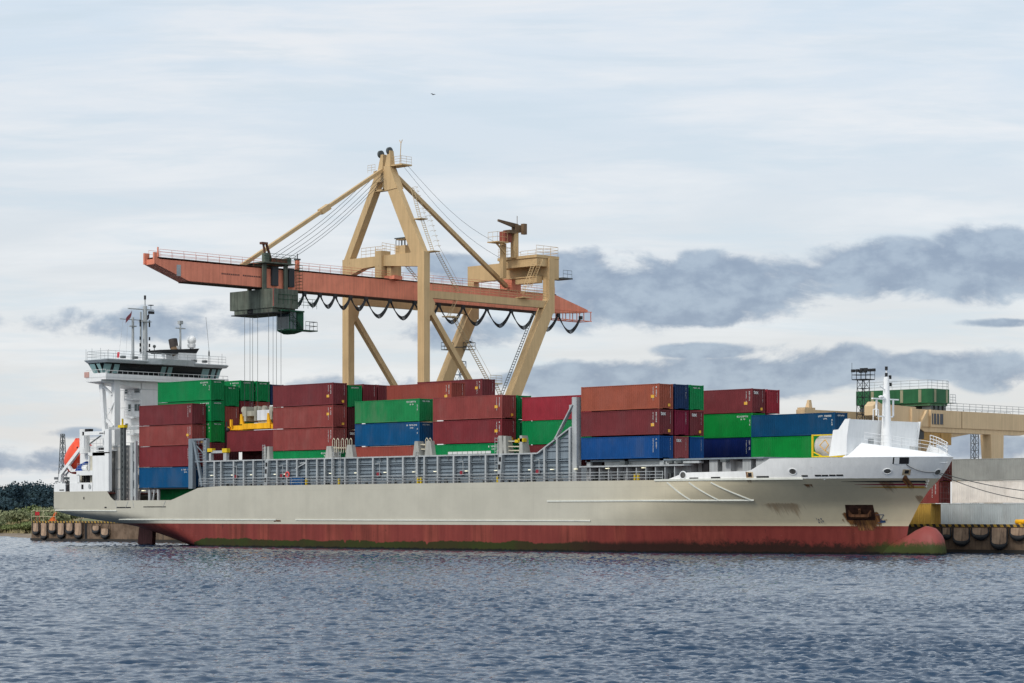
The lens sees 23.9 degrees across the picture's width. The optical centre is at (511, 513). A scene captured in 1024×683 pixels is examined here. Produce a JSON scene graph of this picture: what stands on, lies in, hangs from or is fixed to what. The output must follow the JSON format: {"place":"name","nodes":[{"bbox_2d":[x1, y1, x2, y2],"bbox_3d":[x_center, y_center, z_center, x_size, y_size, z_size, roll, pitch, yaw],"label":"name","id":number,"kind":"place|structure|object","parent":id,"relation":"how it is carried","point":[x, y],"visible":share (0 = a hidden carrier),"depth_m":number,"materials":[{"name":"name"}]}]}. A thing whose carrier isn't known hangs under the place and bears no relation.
{"place":"outdoors","nodes":[
{"label":"outdoors","id":0,"kind":"place"},
{"bbox_2d":[0,517,100,537],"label":"shore ground","id":1,"kind":"structure","parent":0,"point":[25,535],"depth_m":492.87,"materials":[{"name":"concrete"}]},
{"bbox_2d":[0,524,12,530],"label":"bush","id":2,"kind":"object","parent":1,"relation":"on","point":[6,527],"visible":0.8,"depth_m":503.58,"materials":[{"name":"green plant"}]},
{"bbox_2d":[0,510,12,522],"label":"bush","id":3,"kind":"object","parent":1,"relation":"on","point":[9,520],"visible":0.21,"depth_m":560.69,"materials":[{"name":"green plant"}]},
{"bbox_2d":[0,508,38,522],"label":"bush","id":4,"kind":"object","parent":1,"relation":"on","point":[18,514],"visible":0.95,"depth_m":538.65,"materials":[{"name":"green plant"}]},
{"bbox_2d":[17,521,31,532],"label":"bush","id":5,"kind":"object","parent":1,"relation":"on","point":[26,526],"visible":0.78,"depth_m":490.65,"materials":[{"name":"green plant"}]},
{"bbox_2d":[22,505,39,520],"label":"bush","id":6,"kind":"object","parent":1,"relation":"on","point":[32,507],"visible":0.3,"depth_m":545.22,"materials":[{"name":"green plant"}]},
{"bbox_2d":[0,479,67,513],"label":"wood","id":7,"kind":"object","parent":1,"relation":"on","point":[17,495],"visible":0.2,"depth_m":782.82,"materials":[{"name":"green plant"}]},
{"bbox_2d":[0,519,73,533],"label":"shore grass","id":8,"kind":"structure","parent":1,"relation":"on","point":[14,530],"depth_m":503.39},
{"bbox_2d":[30,506,53,520],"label":"bush","id":9,"kind":"object","parent":1,"relation":"on","point":[41,509],"visible":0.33,"depth_m":524.20,"materials":[{"name":"green plant"}]},
{"bbox_2d":[40,509,70,520],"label":"bush","id":10,"kind":"object","parent":1,"relation":"on","point":[60,516],"visible":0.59,"depth_m":518.97,"materials":[{"name":"green plant"}]},
{"bbox_2d":[54,434,69,482],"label":"lattice tower","id":11,"kind":"structure","parent":1,"relation":"on","point":[63,456],"depth_m":599.84,"materials":[{"name":"grey metal"}]},
{"bbox_2d":[0,536,1023,682],"bbox_3d":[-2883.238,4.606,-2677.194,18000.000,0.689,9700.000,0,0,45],"label":"water","id":12,"kind":"structure","parent":0,"point":[114,612],"depth_m":105.68,"materials":[{"name":"blue liquid"}]},
{"bbox_2d":[54,295,953,554],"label":"container ship","id":13,"kind":"object","parent":12,"relation":"on","point":[867,492],"visible":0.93,"depth_m":292.63,"materials":[{"name":"paint"}]},
{"bbox_2d":[64,438,91,473],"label":"lifeboat","id":14,"kind":"object","parent":13,"relation":"on","point":[73,448],"visible":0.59,"depth_m":361.05,"materials":[{"name":"orange plastic"}]},
{"bbox_2d":[75,461,87,470],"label":"tarpaulin","id":15,"kind":"object","parent":13,"relation":"on","point":[79,468],"visible":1,"depth_m":355.02,"materials":[{"name":"blue fabric"}]},
{"bbox_2d":[139,467,203,487],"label":"shipping container","id":16,"kind":"object","parent":13,"relation":"on","point":[169,477],"visible":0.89,"depth_m":341.73,"materials":[{"name":"blue"}]},
{"bbox_2d":[139,446,203,467],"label":"shipping container","id":17,"kind":"object","parent":16,"relation":"on","point":[168,456],"visible":0.83,"depth_m":341.90,"materials":[{"name":"red"}]},
{"bbox_2d":[139,424,205,446],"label":"shipping container","id":18,"kind":"object","parent":17,"relation":"on","point":[166,435],"visible":0.97,"depth_m":341.08,"materials":[{"name":"red"}]},
{"bbox_2d":[139,403,205,425],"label":"shipping container","id":19,"kind":"object","parent":18,"relation":"on","point":[174,414],"visible":1,"depth_m":340.69,"materials":[{"name":"red"}]},
{"bbox_2d":[160,487,201,499],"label":"shipping container","id":20,"kind":"object","parent":13,"relation":"on","point":[168,494],"visible":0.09,"depth_m":345.08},
{"bbox_2d":[197,442,224,460],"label":"shipping container","id":21,"kind":"object","parent":13,"relation":"on","point":[218,447],"visible":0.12,"depth_m":339.84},
{"bbox_2d":[197,421,224,442],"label":"shipping container","id":22,"kind":"object","parent":21,"relation":"on","point":[214,432],"visible":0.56,"depth_m":339.58,"materials":[{"name":"green"}]},
{"bbox_2d":[158,400,224,421],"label":"shipping container","id":23,"kind":"object","parent":22,"relation":"on","point":[214,411],"visible":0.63,"depth_m":339.83,"materials":[{"name":"green"}]},
{"bbox_2d":[158,379,224,402],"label":"shipping container","id":24,"kind":"object","parent":23,"relation":"on","point":[191,391],"visible":0.99,"depth_m":342.10,"materials":[{"name":"green"}]},
{"bbox_2d":[196,452,238,466],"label":"shipping container","id":25,"kind":"object","parent":13,"relation":"on","point":[233,455],"visible":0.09,"depth_m":342.17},
{"bbox_2d":[217,427,226,447],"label":"shipping container","id":26,"kind":"object","parent":25,"relation":"on","point":[225,439],"visible":0.14,"depth_m":341.19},
{"bbox_2d":[220,406,238,426],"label":"shipping container","id":27,"kind":"object","parent":26,"relation":"on","point":[230,413],"visible":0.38,"depth_m":341.77,"materials":[{"name":"red"}]},
{"bbox_2d":[222,385,238,406],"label":"shipping container","id":28,"kind":"object","parent":27,"relation":"on","point":[231,396],"visible":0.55,"depth_m":341.77,"materials":[{"name":"green"}]},
{"bbox_2d":[244,402,269,422],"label":"shipping container","id":29,"kind":"object","parent":13,"relation":"on","point":[262,403],"visible":0.16,"depth_m":345.74,"materials":[{"name":"red"}]},
{"bbox_2d":[246,381,269,401],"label":"shipping container","id":30,"kind":"object","parent":29,"relation":"on","point":[262,391],"visible":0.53,"depth_m":345.55,"materials":[{"name":"green"}]},
{"bbox_2d":[242,451,280,459],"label":"shipping container","id":31,"kind":"object","parent":13,"relation":"on","point":[251,455],"visible":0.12,"depth_m":336.93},
{"bbox_2d":[270,384,279,404],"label":"shipping container","id":32,"kind":"object","parent":13,"relation":"on","point":[271,394],"visible":0.17,"depth_m":346.99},
{"bbox_2d":[273,450,345,458],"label":"shipping container","id":33,"kind":"object","parent":13,"relation":"on","point":[298,454],"visible":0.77,"depth_m":321.08,"materials":[{"name":"green"}]},
{"bbox_2d":[273,427,346,450],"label":"shipping container","id":34,"kind":"object","parent":33,"relation":"on","point":[310,439],"visible":0.94,"depth_m":320.22,"materials":[{"name":"red"}]},
{"bbox_2d":[273,405,346,428],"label":"shipping container","id":35,"kind":"object","parent":34,"relation":"on","point":[322,416],"visible":0.99,"depth_m":319.87,"materials":[{"name":"red"}]},
{"bbox_2d":[273,382,346,406],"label":"shipping container","id":36,"kind":"object","parent":35,"relation":"on","point":[316,394],"visible":1,"depth_m":319.87,"materials":[{"name":"red"}]},
{"bbox_2d":[315,430,361,450],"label":"shipping container","id":37,"kind":"object","parent":13,"relation":"on","point":[351,434],"visible":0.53,"depth_m":319.15,"materials":[{"name":"red"}]},
{"bbox_2d":[339,407,361,429],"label":"shipping container","id":38,"kind":"object","parent":37,"relation":"on","point":[350,418],"visible":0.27,"depth_m":319.16,"materials":[{"name":"red"}]},
{"bbox_2d":[342,385,361,407],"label":"shipping container","id":39,"kind":"object","parent":38,"relation":"on","point":[354,393],"visible":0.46,"depth_m":319.38,"materials":[{"name":"green"}]},
{"bbox_2d":[355,384,376,400],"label":"shipping container","id":40,"kind":"object","parent":13,"relation":"on","point":[369,392],"visible":0.3,"depth_m":321.46,"materials":[{"name":"red"}]},
{"bbox_2d":[354,385,387,407],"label":"shipping container","id":41,"kind":"object","parent":13,"relation":"on","point":[381,392],"visible":0.19,"depth_m":323.25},
{"bbox_2d":[355,446,413,456],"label":"shipping container","id":42,"kind":"object","parent":13,"relation":"on","point":[384,451],"visible":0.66,"depth_m":309.57,"materials":[{"name":"red"}]},
{"bbox_2d":[355,422,432,446],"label":"shipping container","id":43,"kind":"object","parent":42,"relation":"on","point":[391,434],"visible":0.96,"depth_m":308.68,"materials":[{"name":"blue"}]},
{"bbox_2d":[355,398,432,423],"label":"shipping container","id":44,"kind":"object","parent":43,"relation":"on","point":[395,411],"visible":1,"depth_m":308.45,"materials":[{"name":"green"}]},
{"bbox_2d":[387,382,464,399],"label":"shipping container","id":45,"kind":"object","parent":13,"relation":"on","point":[429,390],"visible":0.69,"depth_m":312.10,"materials":[{"name":"red"}]},
{"bbox_2d":[417,379,494,395],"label":"shipping container","id":46,"kind":"object","parent":13,"relation":"on","point":[477,387],"visible":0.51,"depth_m":314.00,"materials":[{"name":"red"}]},
{"bbox_2d":[435,443,515,454],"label":"shipping container","id":47,"kind":"object","parent":13,"relation":"on","point":[457,449],"visible":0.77,"depth_m":299.01,"materials":[{"name":"green"}]},
{"bbox_2d":[433,419,515,444],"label":"shipping container","id":48,"kind":"object","parent":47,"relation":"on","point":[469,432],"visible":0.97,"depth_m":298.40,"materials":[{"name":"red"}]},
{"bbox_2d":[433,394,515,420],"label":"shipping container","id":49,"kind":"object","parent":48,"relation":"on","point":[501,406],"visible":0.99,"depth_m":298.21,"materials":[{"name":"red"}]},
{"bbox_2d":[529,445,604,465],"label":"shipping container","id":50,"kind":"object","parent":13,"relation":"on","point":[535,448],"visible":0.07,"depth_m":294.11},
{"bbox_2d":[522,420,595,444],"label":"shipping container","id":51,"kind":"object","parent":50,"relation":"on","point":[540,432],"visible":0.39,"depth_m":293.82,"materials":[{"name":"metal"}]},
{"bbox_2d":[522,395,591,420],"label":"shipping container","id":52,"kind":"object","parent":51,"relation":"on","point":[547,408],"visible":0.59,"depth_m":293.29,"materials":[{"name":"metal"}]},
{"bbox_2d":[581,435,672,459],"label":"shipping container","id":53,"kind":"object","parent":13,"relation":"on","point":[630,447],"visible":1,"depth_m":280.49,"materials":[{"name":"blue"}]},
{"bbox_2d":[581,409,672,436],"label":"shipping container","id":54,"kind":"object","parent":53,"relation":"on","point":[629,423],"visible":1,"depth_m":280.49,"materials":[{"name":"red"}]},
{"bbox_2d":[581,383,672,411],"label":"shipping container","id":55,"kind":"object","parent":54,"relation":"on","point":[628,397],"visible":0.99,"depth_m":280.49,"materials":[{"name":"orange"}]},
{"bbox_2d":[609,436,688,459],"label":"shipping container","id":56,"kind":"object","parent":13,"relation":"on","point":[680,447],"visible":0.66,"depth_m":279.93,"materials":[{"name":"red"}]},
{"bbox_2d":[610,410,688,436],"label":"shipping container","id":57,"kind":"object","parent":56,"relation":"on","point":[680,422],"visible":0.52,"depth_m":279.93,"materials":[{"name":"red"}]},
{"bbox_2d":[662,384,688,409],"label":"shipping container","id":58,"kind":"object","parent":57,"relation":"on","point":[680,396],"visible":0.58,"depth_m":279.73,"materials":[{"name":"blue"}]},
{"bbox_2d":[688,437,703,457],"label":"shipping container","id":59,"kind":"object","parent":13,"relation":"on","point":[695,447],"visible":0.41,"depth_m":281.68,"materials":[{"name":"blue"}]},
{"bbox_2d":[677,411,703,435],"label":"shipping container","id":60,"kind":"object","parent":59,"relation":"on","point":[695,423],"visible":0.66,"depth_m":281.86,"materials":[{"name":"red"}]},
{"bbox_2d":[683,385,703,410],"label":"shipping container","id":61,"kind":"object","parent":60,"relation":"on","point":[695,397],"visible":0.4,"depth_m":281.81,"materials":[{"name":"green"}]},
{"bbox_2d":[704,438,750,457],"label":"shipping container","id":62,"kind":"object","parent":13,"relation":"on","point":[726,447],"visible":0.41,"depth_m":291.22,"materials":[{"name":"blue"}]},
{"bbox_2d":[681,413,764,438],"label":"shipping container","id":63,"kind":"object","parent":62,"relation":"on","point":[717,426],"visible":0.57,"depth_m":291.29,"materials":[{"name":"green"}]},
{"bbox_2d":[692,388,764,414],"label":"shipping container","id":64,"kind":"object","parent":63,"relation":"on","point":[738,401],"visible":0.82,"depth_m":290.54,"materials":[{"name":"red"}]},
{"bbox_2d":[751,436,818,457],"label":"shipping container","id":65,"kind":"object","parent":13,"relation":"on","point":[795,447],"visible":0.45,"depth_m":281.73,"materials":[{"name":"metal"}]},
{"bbox_2d":[751,412,847,436],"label":"shipping container","id":66,"kind":"object","parent":65,"relation":"on","point":[791,425],"visible":0.84,"depth_m":280.52,"materials":[{"name":"blue"}]},
{"bbox_2d":[811,434,844,457],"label":"tank container","id":67,"kind":"object","parent":13,"relation":"on","point":[821,445],"visible":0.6,"depth_m":271.26,"materials":[{"name":"metal"}]},
{"bbox_2d":[937,473,1023,499],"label":"mooring line","id":68,"kind":"object","parent":13,"relation":"attached to","point":[980,489],"visible":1,"depth_m":264.00,"materials":[{"name":"grey fabric"}]},
{"bbox_2d":[938,472,1023,490],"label":"mooring line","id":69,"kind":"object","parent":13,"relation":"attached to","point":[981,483],"visible":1,"depth_m":264.07,"materials":[{"name":"grey fabric"}]},
{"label":"shipping container","id":70,"kind":"object","parent":13,"relation":"on","visible":0},
{"bbox_2d":[450,419,521,444],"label":"shipping container","id":71,"kind":"object","parent":70,"relation":"on","point":[518,428],"visible":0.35,"depth_m":296.92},
{"bbox_2d":[516,395,530,419],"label":"shipping container","id":72,"kind":"object","parent":71,"relation":"on","point":[518,407],"visible":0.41,"depth_m":297.06,"materials":[{"name":"green"}]},
{"bbox_2d":[0,0,1023,503],"label":"sky","id":73,"kind":"structure","parent":0,"point":[791,197],"materials":[{"name":"white"}]},
{"bbox_2d":[32,523,1023,549],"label":"quay","id":74,"kind":"structure","parent":0,"point":[121,531],"depth_m":382.78,"materials":[{"name":"concrete"}]},
{"bbox_2d":[32,522,39,534],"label":"fender tyre","id":75,"kind":"object","parent":74,"relation":"attached to","point":[35,528],"visible":1,"depth_m":405.84,"materials":[{"name":"black rubber"}]},
{"bbox_2d":[40,522,48,539],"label":"fender tyre","id":76,"kind":"object","parent":74,"relation":"attached to","point":[44,533],"visible":1,"depth_m":404.21,"materials":[{"name":"black rubber"}]},
{"bbox_2d":[48,522,56,533],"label":"fender tyre","id":77,"kind":"object","parent":74,"relation":"attached to","point":[52,528],"visible":1,"depth_m":402.47,"materials":[{"name":"black rubber"}]},
{"bbox_2d":[57,522,65,538],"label":"fender tyre","id":78,"kind":"object","parent":74,"relation":"attached to","point":[61,532],"visible":1,"depth_m":400.79,"materials":[{"name":"black rubber"}]},
{"bbox_2d":[65,522,73,534],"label":"fender tyre","id":79,"kind":"object","parent":74,"relation":"attached to","point":[69,528],"visible":1,"depth_m":399.00,"materials":[{"name":"black rubber"}]},
{"bbox_2d":[74,522,82,538],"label":"fender tyre","id":80,"kind":"object","parent":74,"relation":"attached to","point":[78,530],"visible":1,"depth_m":397.40,"materials":[{"name":"black rubber"}]},
{"bbox_2d":[84,523,86,538],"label":"quay joint","id":81,"kind":"object","parent":74,"relation":"attached to","point":[85,530],"visible":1,"depth_m":396.60,"materials":[{"name":"black"}]},
{"bbox_2d":[92,524,100,533],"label":"fender tyre","id":82,"kind":"object","parent":74,"relation":"attached to","point":[95,529],"visible":1,"depth_m":393.87,"materials":[{"name":"black rubber"}]},
{"bbox_2d":[100,523,109,538],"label":"fender tyre","id":83,"kind":"object","parent":74,"relation":"attached to","point":[104,533],"visible":1,"depth_m":392.20,"materials":[{"name":"black rubber"}]},
{"bbox_2d":[30,538,1023,553],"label":"quay footing","id":84,"kind":"object","parent":74,"relation":"attached to","point":[948,550],"visible":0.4,"depth_m":380.38,"materials":[{"name":"brown"}]},
{"bbox_2d":[31,521,1023,526],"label":"quay kerb","id":85,"kind":"structure","parent":74,"relation":"on","point":[968,525],"depth_m":279.15,"materials":[{"name":"concrete"}]},
{"bbox_2d":[941,526,951,539],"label":"fender tyre","id":86,"kind":"object","parent":74,"relation":"attached to","point":[946,533],"visible":0.85,"depth_m":278.13,"materials":[{"name":"black rubber"}]},
{"bbox_2d":[952,526,970,546],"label":"fender tyre","id":87,"kind":"object","parent":74,"relation":"attached to","point":[961,537],"visible":1,"depth_m":276.73,"materials":[{"name":"black rubber"}]},
{"bbox_2d":[971,526,989,540],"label":"fender tyre","id":88,"kind":"object","parent":74,"relation":"attached to","point":[980,534],"visible":1,"depth_m":274.93,"materials":[{"name":"black rubber"}]},
{"bbox_2d":[990,526,1008,549],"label":"fender tyre","id":89,"kind":"object","parent":74,"relation":"attached to","point":[999,538],"visible":1,"depth_m":273.18,"materials":[{"name":"black rubber"}]},
{"bbox_2d":[1009,526,1023,540],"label":"fender tyre","id":90,"kind":"object","parent":74,"relation":"attached to","point":[1016,534],"visible":1,"depth_m":271.51,"materials":[{"name":"black rubber"}]},
{"bbox_2d":[970,434,978,458],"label":"lattice tower","id":91,"kind":"structure","parent":0,"point":[973,443],"depth_m":559.89,"materials":[{"name":"grey metal"}]},
{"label":"shipping container","id":92,"kind":"object","parent":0,"visible":0},
{"bbox_2d":[760,389,779,413],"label":"shipping container","id":93,"kind":"object","parent":92,"relation":"on","point":[772,401],"visible":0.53,"depth_m":291.21,"materials":[{"name":"red"}]},
{"bbox_3d":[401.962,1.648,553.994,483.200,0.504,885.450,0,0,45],"label":"yard pavement","id":94,"kind":"structure","parent":0,"visible":0},
{"bbox_2d":[143,140,591,445],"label":"quay crane","id":95,"kind":"object","parent":94,"relation":"on","point":[270,286],"visible":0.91,"depth_m":349.50,"materials":[{"name":"beige paint"}]},
{"bbox_2d":[226,406,279,431],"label":"container spreader","id":96,"kind":"object","parent":95,"relation":"hanging from","point":[262,416],"visible":0.78,"depth_m":332.75,"materials":[{"name":"yellow paint"}]},
{"bbox_2d":[227,429,280,451],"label":"shipping container","id":97,"kind":"object","parent":96,"relation":"hanging from","point":[248,441],"visible":0.51,"depth_m":333.05,"materials":[{"name":"metal"}]},
{"bbox_2d":[851,368,875,419],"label":"floodlight mast","id":98,"kind":"object","parent":94,"relation":"on","point":[862,370],"visible":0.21,"depth_m":294.45,"materials":[{"name":"metal"}]},
{"bbox_2d":[796,380,1023,503],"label":"rail gantry","id":99,"kind":"object","parent":94,"relation":"on","point":[926,407],"visible":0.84,"depth_m":299.04,"materials":[{"name":"metal"}]},
{"bbox_2d":[932,413,943,424],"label":"girder window","id":100,"kind":"structure","parent":99,"relation":"in","point":[936,418],"depth_m":296.01,"materials":[{"name":"grey"}]},
{"bbox_2d":[910,503,940,523],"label":"shipping container","id":101,"kind":"object","parent":94,"relation":"on","point":[930,513],"visible":0.16,"depth_m":286.07,"materials":[{"name":"metal"}]},
{"bbox_2d":[921,481,949,502],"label":"shipping container","id":102,"kind":"object","parent":101,"relation":"on","point":[938,492],"visible":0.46,"depth_m":285.17,"materials":[{"name":"red"}]},
{"bbox_2d":[938,461,951,480],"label":"shipping container","id":103,"kind":"object","parent":102,"relation":"on","point":[948,471],"visible":0.18,"depth_m":285.80,"materials":[{"name":"red"}]},
{"bbox_2d":[941,503,1023,523],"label":"shipping container","id":104,"kind":"object","parent":94,"relation":"on","point":[981,513],"visible":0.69,"depth_m":280.38,"materials":[{"name":"grey"}]},
{"bbox_2d":[952,481,1023,502],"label":"shipping container","id":105,"kind":"object","parent":104,"relation":"on","point":[962,493],"visible":0.92,"depth_m":279.82,"materials":[{"name":"metal"}]},
{"bbox_2d":[952,458,1023,480],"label":"shipping container","id":106,"kind":"object","parent":105,"relation":"on","point":[1000,469],"visible":0.98,"depth_m":279.82,"materials":[{"name":"metal"}]},
{"bbox_2d":[1015,519,1023,523],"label":"mooring bollard","id":107,"kind":"object","parent":94,"relation":"on","point":[1019,521],"visible":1,"depth_m":272.28,"materials":[{"name":"metal"}]},
{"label":"shipping container","id":108,"kind":"object","parent":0,"visible":0},
{"bbox_2d":[236,401,253,421],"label":"shipping container","id":109,"kind":"object","parent":108,"relation":"on","point":[247,404],"visible":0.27,"depth_m":343.43,"materials":[{"name":"red"}]},
{"bbox_2d":[224,380,253,400],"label":"shipping container","id":110,"kind":"object","parent":109,"relation":"on","point":[248,389],"visible":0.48,"depth_m":343.92,"materials":[{"name":"green"}]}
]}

